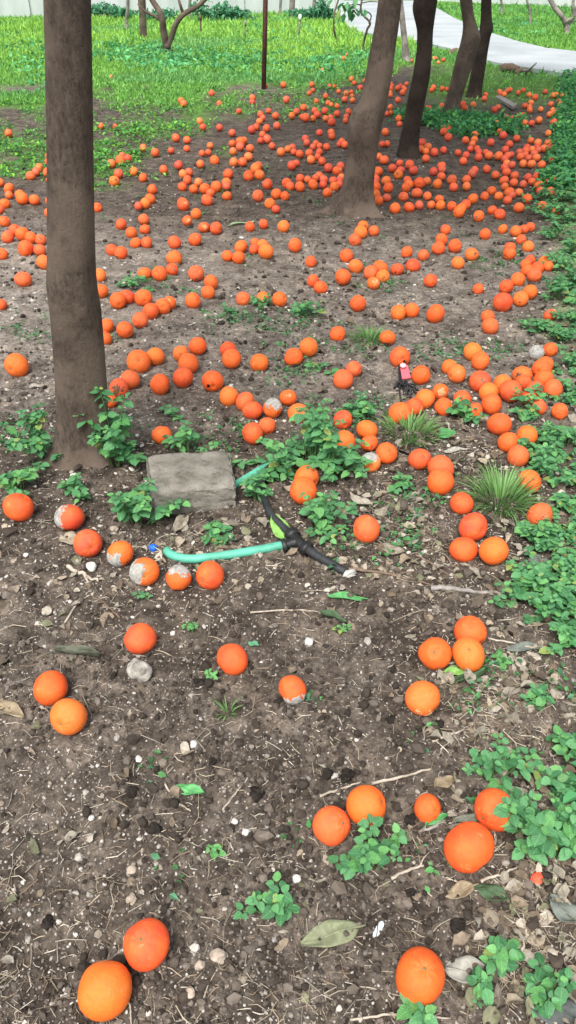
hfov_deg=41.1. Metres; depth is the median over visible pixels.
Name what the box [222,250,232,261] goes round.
orange
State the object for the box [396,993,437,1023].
weed
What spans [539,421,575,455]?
weed
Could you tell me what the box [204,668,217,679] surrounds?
weed
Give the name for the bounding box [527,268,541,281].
orange
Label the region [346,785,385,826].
orange
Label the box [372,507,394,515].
fallen leaf
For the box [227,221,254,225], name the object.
fallen leaf
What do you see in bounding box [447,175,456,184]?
orange
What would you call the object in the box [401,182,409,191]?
orange
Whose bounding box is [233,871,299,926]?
weed
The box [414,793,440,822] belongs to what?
orange
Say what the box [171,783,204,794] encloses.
fallen leaf
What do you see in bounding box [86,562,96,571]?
stone
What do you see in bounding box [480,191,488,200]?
orange
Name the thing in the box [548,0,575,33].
meadow tree
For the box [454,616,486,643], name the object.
orange
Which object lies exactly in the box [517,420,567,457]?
weed
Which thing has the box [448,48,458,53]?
log
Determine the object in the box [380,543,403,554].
fallen leaf
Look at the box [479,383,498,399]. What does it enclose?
orange
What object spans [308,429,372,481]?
weed
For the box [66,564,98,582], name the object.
twig
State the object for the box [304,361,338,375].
weed
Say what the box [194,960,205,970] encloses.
stone
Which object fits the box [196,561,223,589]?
orange
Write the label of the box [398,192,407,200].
orange
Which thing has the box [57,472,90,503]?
weed
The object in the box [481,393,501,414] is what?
orange
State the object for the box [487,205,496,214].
orange
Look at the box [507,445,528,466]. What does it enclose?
orange
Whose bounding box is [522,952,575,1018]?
weed
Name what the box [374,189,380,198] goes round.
orange
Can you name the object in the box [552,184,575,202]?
weed
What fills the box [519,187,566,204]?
weed
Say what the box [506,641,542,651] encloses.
fallen leaf
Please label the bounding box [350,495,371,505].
fallen leaf
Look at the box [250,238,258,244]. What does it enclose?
orange
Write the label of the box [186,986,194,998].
stone
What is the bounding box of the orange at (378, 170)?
[375,166,382,175]
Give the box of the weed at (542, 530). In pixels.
[514,515,564,558]
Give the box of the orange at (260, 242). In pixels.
[257,239,268,246]
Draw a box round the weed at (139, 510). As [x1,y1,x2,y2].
[107,478,189,526]
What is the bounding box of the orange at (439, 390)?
[432,383,448,399]
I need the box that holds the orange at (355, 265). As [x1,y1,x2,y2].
[348,259,362,272]
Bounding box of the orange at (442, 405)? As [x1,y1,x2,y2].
[434,397,451,415]
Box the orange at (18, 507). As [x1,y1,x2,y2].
[2,493,33,521]
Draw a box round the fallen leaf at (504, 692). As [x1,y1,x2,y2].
[500,686,521,697]
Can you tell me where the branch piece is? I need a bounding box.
[522,63,538,73]
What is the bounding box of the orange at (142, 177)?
[139,173,146,181]
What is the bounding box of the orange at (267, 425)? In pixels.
[258,417,275,434]
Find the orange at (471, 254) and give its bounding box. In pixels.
[465,248,478,260]
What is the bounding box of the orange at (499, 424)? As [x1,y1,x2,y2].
[487,413,511,435]
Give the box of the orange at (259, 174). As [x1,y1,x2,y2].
[254,169,264,179]
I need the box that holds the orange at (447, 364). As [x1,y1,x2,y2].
[441,359,455,373]
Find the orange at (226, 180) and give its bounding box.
[222,178,230,184]
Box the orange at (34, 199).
[29,195,39,204]
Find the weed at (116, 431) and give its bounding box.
[73,386,146,467]
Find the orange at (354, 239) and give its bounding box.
[349,234,360,245]
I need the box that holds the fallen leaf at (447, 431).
[438,428,455,438]
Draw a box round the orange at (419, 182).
[414,177,424,188]
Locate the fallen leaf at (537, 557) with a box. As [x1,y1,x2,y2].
[528,554,546,564]
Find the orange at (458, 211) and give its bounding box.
[453,206,464,217]
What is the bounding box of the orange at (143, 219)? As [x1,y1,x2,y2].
[138,214,148,224]
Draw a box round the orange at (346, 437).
[337,430,354,448]
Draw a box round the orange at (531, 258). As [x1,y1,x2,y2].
[525,255,535,263]
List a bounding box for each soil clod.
[41,914,53,930]
[125,786,137,797]
[147,822,162,834]
[193,678,204,686]
[208,757,216,765]
[249,786,264,802]
[273,696,283,705]
[322,768,332,779]
[339,767,354,783]
[386,715,394,723]
[404,813,415,825]
[405,887,419,896]
[435,719,443,727]
[450,917,465,932]
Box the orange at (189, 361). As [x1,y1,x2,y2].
[178,353,198,372]
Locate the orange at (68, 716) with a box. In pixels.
[50,698,86,734]
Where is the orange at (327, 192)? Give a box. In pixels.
[323,188,331,196]
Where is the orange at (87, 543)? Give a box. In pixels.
[73,529,102,556]
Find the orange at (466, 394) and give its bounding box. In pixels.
[453,390,470,406]
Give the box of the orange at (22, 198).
[16,192,28,204]
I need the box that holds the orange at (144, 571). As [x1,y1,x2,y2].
[129,557,159,585]
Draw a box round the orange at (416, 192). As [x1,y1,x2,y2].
[411,188,422,197]
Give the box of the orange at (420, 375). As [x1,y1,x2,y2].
[411,365,430,384]
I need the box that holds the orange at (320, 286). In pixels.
[314,281,326,292]
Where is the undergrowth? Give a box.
[0,82,354,192]
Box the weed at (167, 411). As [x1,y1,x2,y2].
[158,404,183,420]
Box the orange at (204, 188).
[199,183,209,193]
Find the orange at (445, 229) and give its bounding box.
[440,225,450,234]
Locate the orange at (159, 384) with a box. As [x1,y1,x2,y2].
[150,374,168,394]
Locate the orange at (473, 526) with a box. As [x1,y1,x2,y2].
[459,512,487,540]
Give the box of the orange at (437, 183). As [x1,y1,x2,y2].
[433,179,441,188]
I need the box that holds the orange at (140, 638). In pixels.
[124,623,156,654]
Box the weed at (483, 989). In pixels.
[466,965,493,1007]
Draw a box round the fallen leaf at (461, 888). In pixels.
[445,880,478,898]
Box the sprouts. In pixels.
[0,138,574,899]
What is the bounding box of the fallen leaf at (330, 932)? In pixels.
[301,919,365,947]
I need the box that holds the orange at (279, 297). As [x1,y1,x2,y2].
[272,291,286,306]
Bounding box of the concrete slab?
[146,451,236,515]
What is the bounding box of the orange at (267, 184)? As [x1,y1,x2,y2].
[262,179,272,189]
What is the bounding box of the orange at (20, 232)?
[15,227,28,240]
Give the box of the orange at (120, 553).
[106,541,133,566]
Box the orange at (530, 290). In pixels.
[523,284,537,298]
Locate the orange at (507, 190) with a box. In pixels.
[504,187,513,195]
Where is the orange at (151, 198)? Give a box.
[145,194,155,203]
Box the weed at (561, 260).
[539,250,575,269]
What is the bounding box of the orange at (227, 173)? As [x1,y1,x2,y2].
[223,169,232,178]
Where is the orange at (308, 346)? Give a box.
[299,337,317,356]
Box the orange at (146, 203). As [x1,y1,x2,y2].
[140,198,150,208]
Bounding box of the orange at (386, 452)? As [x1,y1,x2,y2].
[376,442,396,463]
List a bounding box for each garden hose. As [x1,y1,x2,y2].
[162,541,282,563]
[235,449,298,488]
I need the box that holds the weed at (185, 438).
[161,420,218,452]
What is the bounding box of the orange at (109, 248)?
[105,244,116,255]
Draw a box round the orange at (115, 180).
[109,176,119,185]
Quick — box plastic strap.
[393,363,418,401]
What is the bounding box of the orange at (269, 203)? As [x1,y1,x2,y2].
[264,198,275,208]
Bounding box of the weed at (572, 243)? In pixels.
[558,229,575,254]
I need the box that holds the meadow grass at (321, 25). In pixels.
[0,0,575,129]
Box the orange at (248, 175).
[243,170,253,181]
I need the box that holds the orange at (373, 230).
[368,225,378,235]
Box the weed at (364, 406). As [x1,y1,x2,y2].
[339,391,376,419]
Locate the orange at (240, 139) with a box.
[236,137,244,145]
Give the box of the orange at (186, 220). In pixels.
[182,215,191,225]
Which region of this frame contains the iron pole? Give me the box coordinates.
[261,0,267,89]
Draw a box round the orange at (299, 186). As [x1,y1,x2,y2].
[295,181,304,191]
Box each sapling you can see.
[328,0,377,49]
[333,0,338,43]
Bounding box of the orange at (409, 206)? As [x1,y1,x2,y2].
[404,202,414,211]
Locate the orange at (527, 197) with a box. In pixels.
[522,194,531,203]
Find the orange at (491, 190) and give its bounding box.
[487,186,496,194]
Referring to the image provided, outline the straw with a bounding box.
[0,209,575,1023]
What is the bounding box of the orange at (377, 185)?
[374,181,380,190]
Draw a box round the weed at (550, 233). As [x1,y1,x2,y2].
[536,217,575,242]
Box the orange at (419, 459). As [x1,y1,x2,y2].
[408,449,430,469]
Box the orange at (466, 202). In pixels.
[461,199,470,208]
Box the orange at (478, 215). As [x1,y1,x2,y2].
[473,210,483,221]
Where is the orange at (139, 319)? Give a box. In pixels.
[132,312,147,327]
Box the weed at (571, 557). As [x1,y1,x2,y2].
[527,546,575,578]
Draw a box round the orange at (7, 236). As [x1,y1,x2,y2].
[1,230,13,242]
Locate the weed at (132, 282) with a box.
[116,275,156,290]
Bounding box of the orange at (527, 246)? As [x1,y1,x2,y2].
[522,241,533,251]
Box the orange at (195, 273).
[188,265,203,281]
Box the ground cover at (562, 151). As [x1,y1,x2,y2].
[388,67,575,837]
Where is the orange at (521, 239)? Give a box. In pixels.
[516,234,526,243]
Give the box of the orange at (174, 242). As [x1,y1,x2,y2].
[168,236,180,248]
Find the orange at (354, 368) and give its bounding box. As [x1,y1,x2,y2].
[346,361,361,376]
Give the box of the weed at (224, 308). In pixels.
[200,302,237,317]
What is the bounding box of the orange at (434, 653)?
[418,637,451,669]
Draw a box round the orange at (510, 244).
[504,242,515,248]
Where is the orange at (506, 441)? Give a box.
[497,432,518,452]
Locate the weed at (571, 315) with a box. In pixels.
[549,307,575,331]
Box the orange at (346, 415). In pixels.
[333,410,351,428]
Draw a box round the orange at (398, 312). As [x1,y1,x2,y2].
[391,305,405,319]
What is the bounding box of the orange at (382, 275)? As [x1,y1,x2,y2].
[376,269,389,282]
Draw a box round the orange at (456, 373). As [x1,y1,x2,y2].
[448,364,465,382]
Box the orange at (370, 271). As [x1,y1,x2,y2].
[363,265,377,278]
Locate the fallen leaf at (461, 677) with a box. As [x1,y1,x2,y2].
[451,670,485,684]
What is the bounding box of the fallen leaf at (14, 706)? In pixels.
[0,699,24,717]
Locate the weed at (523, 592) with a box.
[488,565,547,607]
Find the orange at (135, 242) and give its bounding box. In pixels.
[130,237,140,247]
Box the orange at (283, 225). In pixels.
[278,220,289,231]
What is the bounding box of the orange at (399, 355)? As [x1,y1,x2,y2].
[390,346,409,366]
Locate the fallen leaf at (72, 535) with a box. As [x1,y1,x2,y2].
[59,531,75,544]
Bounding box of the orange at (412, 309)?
[405,303,418,317]
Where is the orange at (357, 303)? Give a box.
[350,295,365,311]
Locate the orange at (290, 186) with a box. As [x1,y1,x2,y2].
[286,182,294,190]
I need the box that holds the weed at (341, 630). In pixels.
[332,624,350,633]
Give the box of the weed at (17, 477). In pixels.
[0,466,38,500]
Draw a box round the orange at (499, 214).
[494,209,505,219]
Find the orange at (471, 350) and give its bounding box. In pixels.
[463,342,481,360]
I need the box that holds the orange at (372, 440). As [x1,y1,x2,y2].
[361,435,377,451]
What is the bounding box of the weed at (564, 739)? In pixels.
[551,725,575,760]
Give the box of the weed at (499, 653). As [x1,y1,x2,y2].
[491,650,513,668]
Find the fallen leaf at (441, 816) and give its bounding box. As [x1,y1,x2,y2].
[422,813,448,827]
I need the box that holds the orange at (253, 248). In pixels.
[249,244,258,254]
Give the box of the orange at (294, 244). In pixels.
[288,238,301,251]
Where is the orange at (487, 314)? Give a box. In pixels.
[481,310,494,320]
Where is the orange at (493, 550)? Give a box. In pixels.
[479,537,508,564]
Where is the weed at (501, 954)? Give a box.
[479,935,525,977]
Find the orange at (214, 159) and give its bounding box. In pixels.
[210,155,219,164]
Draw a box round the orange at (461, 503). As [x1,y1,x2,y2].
[450,492,473,514]
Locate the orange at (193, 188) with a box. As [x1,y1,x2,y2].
[189,184,197,193]
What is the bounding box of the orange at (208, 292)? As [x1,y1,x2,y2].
[201,286,214,298]
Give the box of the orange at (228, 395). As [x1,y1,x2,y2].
[219,386,238,406]
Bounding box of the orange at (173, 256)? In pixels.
[166,250,181,264]
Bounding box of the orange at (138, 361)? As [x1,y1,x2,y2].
[126,350,150,372]
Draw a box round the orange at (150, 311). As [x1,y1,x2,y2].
[142,303,158,319]
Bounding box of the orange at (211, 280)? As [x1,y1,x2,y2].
[204,275,217,288]
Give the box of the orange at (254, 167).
[250,163,260,173]
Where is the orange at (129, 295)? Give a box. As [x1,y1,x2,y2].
[121,290,134,303]
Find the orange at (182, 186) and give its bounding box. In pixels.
[178,182,186,190]
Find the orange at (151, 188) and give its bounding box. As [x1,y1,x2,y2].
[147,184,156,193]
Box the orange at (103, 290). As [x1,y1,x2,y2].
[98,284,108,297]
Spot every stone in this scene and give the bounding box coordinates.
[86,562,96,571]
[88,815,94,820]
[110,526,118,531]
[125,892,136,904]
[126,865,136,873]
[135,755,141,761]
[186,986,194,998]
[190,740,197,748]
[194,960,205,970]
[209,948,225,964]
[231,818,237,823]
[242,829,250,835]
[292,874,300,882]
[305,637,313,646]
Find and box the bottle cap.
[148,544,157,551]
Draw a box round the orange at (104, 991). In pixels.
[77,960,131,1021]
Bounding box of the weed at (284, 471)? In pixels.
[254,452,296,481]
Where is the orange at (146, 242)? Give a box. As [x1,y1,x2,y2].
[141,237,151,247]
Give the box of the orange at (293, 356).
[284,348,302,365]
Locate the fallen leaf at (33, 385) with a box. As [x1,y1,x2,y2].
[30,383,43,387]
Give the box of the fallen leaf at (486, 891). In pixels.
[474,884,510,900]
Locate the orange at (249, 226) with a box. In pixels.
[245,221,254,231]
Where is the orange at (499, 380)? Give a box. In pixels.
[493,374,511,389]
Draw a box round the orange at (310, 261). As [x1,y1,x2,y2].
[305,256,316,266]
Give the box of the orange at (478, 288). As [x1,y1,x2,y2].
[472,283,483,293]
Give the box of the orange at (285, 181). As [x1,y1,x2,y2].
[282,178,290,187]
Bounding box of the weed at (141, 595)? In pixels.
[132,590,152,599]
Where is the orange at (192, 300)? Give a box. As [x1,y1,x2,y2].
[185,292,200,307]
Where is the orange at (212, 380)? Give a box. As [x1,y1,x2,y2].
[202,370,223,390]
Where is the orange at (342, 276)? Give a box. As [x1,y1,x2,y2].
[335,269,350,284]
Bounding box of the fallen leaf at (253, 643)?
[248,640,258,645]
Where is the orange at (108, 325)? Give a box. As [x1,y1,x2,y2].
[102,318,113,332]
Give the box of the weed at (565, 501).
[546,491,575,515]
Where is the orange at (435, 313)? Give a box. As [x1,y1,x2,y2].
[426,304,444,322]
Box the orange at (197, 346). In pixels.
[188,337,206,354]
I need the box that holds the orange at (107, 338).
[103,331,111,344]
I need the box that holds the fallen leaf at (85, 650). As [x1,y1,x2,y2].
[49,645,99,656]
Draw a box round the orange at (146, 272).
[138,267,151,279]
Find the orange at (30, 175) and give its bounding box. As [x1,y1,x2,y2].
[25,171,35,179]
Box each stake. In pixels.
[199,15,201,30]
[298,14,301,34]
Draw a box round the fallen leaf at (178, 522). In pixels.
[173,515,188,534]
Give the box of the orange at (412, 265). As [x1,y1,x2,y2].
[405,259,420,271]
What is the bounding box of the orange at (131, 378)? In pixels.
[120,370,139,388]
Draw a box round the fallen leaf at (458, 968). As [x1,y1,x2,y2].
[445,955,487,982]
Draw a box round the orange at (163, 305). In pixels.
[155,298,170,313]
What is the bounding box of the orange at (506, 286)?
[499,279,513,292]
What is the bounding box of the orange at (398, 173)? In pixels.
[394,169,402,178]
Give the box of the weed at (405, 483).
[388,471,415,494]
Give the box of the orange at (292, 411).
[288,403,307,422]
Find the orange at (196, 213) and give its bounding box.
[191,208,201,218]
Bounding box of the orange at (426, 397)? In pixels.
[415,389,434,408]
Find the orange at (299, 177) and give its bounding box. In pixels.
[296,174,303,181]
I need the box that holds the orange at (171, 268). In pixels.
[166,263,177,274]
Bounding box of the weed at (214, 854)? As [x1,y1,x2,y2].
[205,844,225,860]
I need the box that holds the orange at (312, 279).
[307,274,318,287]
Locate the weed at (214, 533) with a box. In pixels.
[201,520,234,544]
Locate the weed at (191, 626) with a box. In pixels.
[181,621,197,632]
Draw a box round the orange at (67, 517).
[54,504,84,530]
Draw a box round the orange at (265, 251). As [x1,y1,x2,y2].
[258,244,273,258]
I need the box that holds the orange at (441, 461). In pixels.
[427,455,453,474]
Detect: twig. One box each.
[64,592,94,623]
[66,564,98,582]
[89,594,120,618]
[164,783,190,810]
[222,777,247,810]
[250,609,318,616]
[319,781,360,797]
[347,567,429,584]
[350,1013,450,1020]
[371,764,443,784]
[390,851,433,879]
[402,503,424,531]
[409,818,445,836]
[415,553,457,580]
[431,585,509,593]
[432,727,470,742]
[480,866,517,882]
[488,637,532,647]
[521,918,538,951]
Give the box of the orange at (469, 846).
[443,821,494,872]
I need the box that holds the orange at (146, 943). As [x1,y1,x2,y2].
[123,918,169,971]
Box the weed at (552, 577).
[505,554,570,590]
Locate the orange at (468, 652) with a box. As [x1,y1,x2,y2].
[452,637,484,671]
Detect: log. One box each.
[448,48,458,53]
[499,63,519,71]
[514,68,526,73]
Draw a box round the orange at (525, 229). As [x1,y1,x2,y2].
[520,225,528,233]
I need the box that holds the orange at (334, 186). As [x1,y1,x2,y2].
[330,182,338,190]
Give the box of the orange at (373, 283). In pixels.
[367,277,379,289]
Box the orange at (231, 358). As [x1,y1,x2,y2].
[222,349,240,368]
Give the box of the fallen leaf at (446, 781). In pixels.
[434,775,453,787]
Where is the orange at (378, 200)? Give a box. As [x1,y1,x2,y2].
[375,196,382,204]
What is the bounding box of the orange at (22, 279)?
[14,271,31,286]
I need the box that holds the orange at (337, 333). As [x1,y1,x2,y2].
[329,326,344,340]
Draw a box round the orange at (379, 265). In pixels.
[373,260,387,270]
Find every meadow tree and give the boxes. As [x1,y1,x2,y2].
[125,0,129,28]
[137,0,206,52]
[279,0,281,14]
[289,0,294,16]
[500,0,502,15]
[526,0,531,22]
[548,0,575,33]
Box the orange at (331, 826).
[312,805,350,846]
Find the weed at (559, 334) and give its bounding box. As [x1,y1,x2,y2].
[547,323,575,341]
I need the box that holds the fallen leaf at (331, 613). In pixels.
[317,609,346,622]
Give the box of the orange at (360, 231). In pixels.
[354,225,366,238]
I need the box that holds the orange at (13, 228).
[9,224,18,236]
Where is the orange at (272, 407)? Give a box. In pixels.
[263,398,281,417]
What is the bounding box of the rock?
[126,658,151,682]
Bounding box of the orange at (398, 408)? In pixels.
[388,402,411,422]
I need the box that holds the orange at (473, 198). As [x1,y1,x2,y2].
[467,193,477,203]
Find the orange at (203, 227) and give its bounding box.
[198,222,209,232]
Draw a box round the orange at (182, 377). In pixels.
[173,367,192,387]
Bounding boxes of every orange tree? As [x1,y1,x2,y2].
[35,0,113,471]
[138,0,147,38]
[315,0,401,219]
[396,0,436,158]
[400,0,410,60]
[443,0,479,112]
[465,0,492,97]
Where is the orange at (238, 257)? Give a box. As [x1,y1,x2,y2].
[232,251,244,263]
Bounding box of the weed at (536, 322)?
[517,316,563,334]
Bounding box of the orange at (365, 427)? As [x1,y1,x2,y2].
[356,420,377,437]
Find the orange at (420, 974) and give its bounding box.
[395,946,444,1004]
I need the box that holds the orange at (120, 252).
[114,246,127,258]
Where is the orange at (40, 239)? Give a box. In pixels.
[35,234,46,244]
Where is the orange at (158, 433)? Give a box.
[151,426,171,443]
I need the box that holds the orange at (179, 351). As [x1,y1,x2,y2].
[173,345,188,360]
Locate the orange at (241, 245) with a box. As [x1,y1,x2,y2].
[234,240,246,252]
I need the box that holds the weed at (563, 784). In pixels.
[525,759,575,800]
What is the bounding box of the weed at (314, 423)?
[232,398,345,469]
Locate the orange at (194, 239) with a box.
[188,233,201,245]
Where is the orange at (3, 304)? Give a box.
[0,299,6,309]
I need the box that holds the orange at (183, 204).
[177,197,189,210]
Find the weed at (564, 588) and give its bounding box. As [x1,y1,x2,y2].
[550,574,575,607]
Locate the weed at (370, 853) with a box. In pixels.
[328,813,406,879]
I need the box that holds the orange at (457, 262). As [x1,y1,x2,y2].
[451,257,464,268]
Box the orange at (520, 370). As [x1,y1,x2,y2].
[512,366,532,379]
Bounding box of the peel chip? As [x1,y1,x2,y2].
[530,872,543,883]
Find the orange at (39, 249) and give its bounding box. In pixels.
[34,244,45,255]
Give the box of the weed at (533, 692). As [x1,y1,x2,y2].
[519,683,554,710]
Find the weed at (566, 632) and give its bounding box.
[538,612,575,655]
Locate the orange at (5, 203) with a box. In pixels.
[0,199,9,208]
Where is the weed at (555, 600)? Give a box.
[521,580,575,624]
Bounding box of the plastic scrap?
[373,921,383,936]
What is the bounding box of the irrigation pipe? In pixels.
[259,449,356,577]
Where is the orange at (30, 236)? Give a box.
[25,231,35,243]
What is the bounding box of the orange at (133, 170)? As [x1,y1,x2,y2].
[130,167,138,175]
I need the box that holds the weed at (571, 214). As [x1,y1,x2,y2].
[536,203,575,222]
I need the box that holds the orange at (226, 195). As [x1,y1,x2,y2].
[222,191,231,199]
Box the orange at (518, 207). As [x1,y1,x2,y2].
[513,202,524,212]
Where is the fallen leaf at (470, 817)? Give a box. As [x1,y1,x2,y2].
[453,813,476,823]
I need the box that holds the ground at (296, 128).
[0,0,575,1023]
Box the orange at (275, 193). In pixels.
[271,188,280,199]
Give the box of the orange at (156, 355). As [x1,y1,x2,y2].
[147,347,164,365]
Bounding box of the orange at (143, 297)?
[134,289,152,306]
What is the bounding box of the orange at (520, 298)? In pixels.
[513,291,528,306]
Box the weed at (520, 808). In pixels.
[492,790,541,835]
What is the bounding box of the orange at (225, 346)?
[220,341,236,354]
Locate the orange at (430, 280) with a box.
[424,274,436,286]
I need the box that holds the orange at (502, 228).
[498,224,507,233]
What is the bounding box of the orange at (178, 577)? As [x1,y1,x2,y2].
[166,565,191,589]
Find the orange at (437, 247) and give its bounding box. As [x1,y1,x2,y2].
[431,241,444,254]
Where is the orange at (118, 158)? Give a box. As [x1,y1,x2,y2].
[115,155,125,165]
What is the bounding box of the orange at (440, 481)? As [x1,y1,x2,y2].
[427,468,453,494]
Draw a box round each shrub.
[91,1,119,16]
[106,5,138,18]
[137,7,179,20]
[189,0,231,19]
[216,4,259,19]
[284,5,332,18]
[313,0,333,19]
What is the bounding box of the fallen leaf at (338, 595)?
[328,591,367,600]
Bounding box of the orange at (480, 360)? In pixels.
[471,351,489,369]
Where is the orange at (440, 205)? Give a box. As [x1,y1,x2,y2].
[435,200,444,210]
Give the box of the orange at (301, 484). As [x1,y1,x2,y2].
[290,476,316,504]
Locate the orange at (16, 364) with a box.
[4,353,28,376]
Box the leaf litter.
[0,207,575,1023]
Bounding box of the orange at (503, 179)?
[499,176,508,184]
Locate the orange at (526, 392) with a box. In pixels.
[522,390,537,404]
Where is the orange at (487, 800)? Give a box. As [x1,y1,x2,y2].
[474,788,512,831]
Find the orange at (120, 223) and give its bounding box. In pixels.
[115,218,126,229]
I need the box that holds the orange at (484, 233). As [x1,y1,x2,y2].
[479,228,490,239]
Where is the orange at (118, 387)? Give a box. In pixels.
[109,378,128,396]
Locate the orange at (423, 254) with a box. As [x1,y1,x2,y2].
[418,249,428,260]
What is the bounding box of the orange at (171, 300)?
[164,296,175,308]
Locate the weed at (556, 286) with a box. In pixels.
[538,275,575,304]
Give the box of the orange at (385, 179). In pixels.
[381,176,390,184]
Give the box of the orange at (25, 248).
[18,240,33,255]
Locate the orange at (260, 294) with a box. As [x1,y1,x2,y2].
[256,291,269,304]
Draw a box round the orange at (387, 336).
[379,330,395,344]
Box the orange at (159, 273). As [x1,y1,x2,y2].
[152,266,166,280]
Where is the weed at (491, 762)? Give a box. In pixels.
[462,732,539,799]
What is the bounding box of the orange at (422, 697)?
[405,680,439,715]
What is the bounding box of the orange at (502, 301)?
[493,292,512,311]
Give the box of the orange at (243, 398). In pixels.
[236,392,253,410]
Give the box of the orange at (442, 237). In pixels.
[435,233,447,244]
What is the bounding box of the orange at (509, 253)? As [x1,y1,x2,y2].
[503,247,515,260]
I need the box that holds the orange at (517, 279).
[510,272,524,285]
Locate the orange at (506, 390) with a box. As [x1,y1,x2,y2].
[499,380,521,402]
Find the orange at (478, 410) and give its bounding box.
[467,403,482,418]
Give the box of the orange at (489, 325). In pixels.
[481,318,498,333]
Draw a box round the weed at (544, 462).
[520,440,573,486]
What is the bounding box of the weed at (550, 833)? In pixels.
[512,797,575,865]
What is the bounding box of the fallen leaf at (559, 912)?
[549,894,575,921]
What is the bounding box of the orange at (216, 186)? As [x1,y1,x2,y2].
[211,181,221,192]
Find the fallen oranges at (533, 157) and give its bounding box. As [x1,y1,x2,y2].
[0,53,574,214]
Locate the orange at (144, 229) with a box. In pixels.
[139,224,149,233]
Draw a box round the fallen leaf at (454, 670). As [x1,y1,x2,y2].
[443,666,463,674]
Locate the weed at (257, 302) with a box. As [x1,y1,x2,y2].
[248,293,272,308]
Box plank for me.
[495,95,516,108]
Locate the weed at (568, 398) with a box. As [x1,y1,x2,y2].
[546,377,575,405]
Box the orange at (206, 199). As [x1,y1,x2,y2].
[201,194,212,205]
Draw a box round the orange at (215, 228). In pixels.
[210,222,221,234]
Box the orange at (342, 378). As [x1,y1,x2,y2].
[333,369,352,388]
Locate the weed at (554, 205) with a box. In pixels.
[525,198,565,217]
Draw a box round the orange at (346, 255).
[339,249,352,262]
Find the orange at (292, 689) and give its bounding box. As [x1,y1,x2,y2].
[279,675,305,704]
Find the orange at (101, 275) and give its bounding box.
[96,268,105,281]
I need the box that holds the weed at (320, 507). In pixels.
[298,489,357,544]
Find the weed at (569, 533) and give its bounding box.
[515,513,575,547]
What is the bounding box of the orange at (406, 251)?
[401,246,412,257]
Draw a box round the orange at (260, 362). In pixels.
[250,354,268,370]
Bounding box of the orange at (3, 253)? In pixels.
[0,248,7,259]
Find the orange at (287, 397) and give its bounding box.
[279,390,296,405]
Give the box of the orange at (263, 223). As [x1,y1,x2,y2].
[259,219,267,228]
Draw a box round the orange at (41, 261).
[36,254,46,268]
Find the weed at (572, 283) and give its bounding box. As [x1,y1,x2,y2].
[554,267,575,287]
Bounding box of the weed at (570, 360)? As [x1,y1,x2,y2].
[537,344,575,375]
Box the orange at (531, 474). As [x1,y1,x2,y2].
[518,470,540,493]
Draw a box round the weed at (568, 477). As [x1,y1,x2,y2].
[548,458,575,485]
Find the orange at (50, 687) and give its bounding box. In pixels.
[33,670,67,705]
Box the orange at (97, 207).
[94,202,101,211]
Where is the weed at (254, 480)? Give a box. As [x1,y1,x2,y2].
[240,470,273,500]
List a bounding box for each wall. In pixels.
[0,0,343,16]
[437,0,575,6]
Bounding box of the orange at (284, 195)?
[280,191,288,200]
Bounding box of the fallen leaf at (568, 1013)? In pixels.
[523,990,575,1023]
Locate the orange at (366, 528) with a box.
[353,515,379,542]
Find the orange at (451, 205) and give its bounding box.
[447,201,456,210]
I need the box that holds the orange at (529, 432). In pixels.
[516,425,537,444]
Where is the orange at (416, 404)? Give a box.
[406,398,423,415]
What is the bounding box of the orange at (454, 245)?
[448,239,461,252]
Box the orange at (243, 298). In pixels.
[236,292,250,304]
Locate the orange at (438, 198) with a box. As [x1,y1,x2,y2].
[435,195,443,201]
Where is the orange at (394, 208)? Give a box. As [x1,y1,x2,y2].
[389,202,400,213]
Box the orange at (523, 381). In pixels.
[515,375,531,389]
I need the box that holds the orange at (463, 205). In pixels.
[457,203,466,210]
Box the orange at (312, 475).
[294,465,318,484]
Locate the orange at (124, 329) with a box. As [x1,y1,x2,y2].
[116,321,132,337]
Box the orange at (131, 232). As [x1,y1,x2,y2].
[126,227,136,237]
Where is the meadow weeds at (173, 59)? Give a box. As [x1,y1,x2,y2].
[0,12,555,86]
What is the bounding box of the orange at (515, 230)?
[510,225,521,236]
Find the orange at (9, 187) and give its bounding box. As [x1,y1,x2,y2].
[4,183,14,192]
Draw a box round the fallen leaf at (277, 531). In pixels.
[270,514,289,538]
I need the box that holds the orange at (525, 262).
[520,259,531,267]
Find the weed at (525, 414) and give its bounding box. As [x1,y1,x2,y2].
[509,383,546,421]
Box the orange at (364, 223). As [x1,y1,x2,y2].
[357,220,368,229]
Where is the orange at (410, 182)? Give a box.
[405,179,413,188]
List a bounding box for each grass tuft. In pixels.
[210,695,241,720]
[345,321,392,345]
[375,407,449,450]
[448,457,551,523]
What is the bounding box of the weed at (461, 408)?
[446,395,488,424]
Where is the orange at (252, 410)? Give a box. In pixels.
[242,401,262,418]
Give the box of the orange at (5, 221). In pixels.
[0,216,10,226]
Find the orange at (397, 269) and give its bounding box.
[390,263,403,274]
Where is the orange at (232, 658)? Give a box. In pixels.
[217,643,247,674]
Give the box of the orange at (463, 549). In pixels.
[449,537,477,561]
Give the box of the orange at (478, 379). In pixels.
[469,370,490,392]
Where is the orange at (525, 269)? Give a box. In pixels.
[520,264,533,276]
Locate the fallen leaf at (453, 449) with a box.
[444,446,469,452]
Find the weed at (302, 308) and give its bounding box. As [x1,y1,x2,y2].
[289,300,325,316]
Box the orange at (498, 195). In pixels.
[494,192,502,199]
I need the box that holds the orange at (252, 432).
[242,422,262,444]
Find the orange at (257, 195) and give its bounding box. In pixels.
[252,190,263,201]
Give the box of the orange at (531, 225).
[526,222,534,231]
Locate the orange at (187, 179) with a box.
[183,175,191,184]
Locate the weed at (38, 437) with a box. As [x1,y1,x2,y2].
[0,403,61,479]
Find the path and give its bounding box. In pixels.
[340,1,575,75]
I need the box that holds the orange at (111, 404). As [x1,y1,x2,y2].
[108,395,116,407]
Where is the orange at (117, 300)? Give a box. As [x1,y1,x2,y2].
[109,292,125,308]
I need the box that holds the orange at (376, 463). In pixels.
[361,452,380,471]

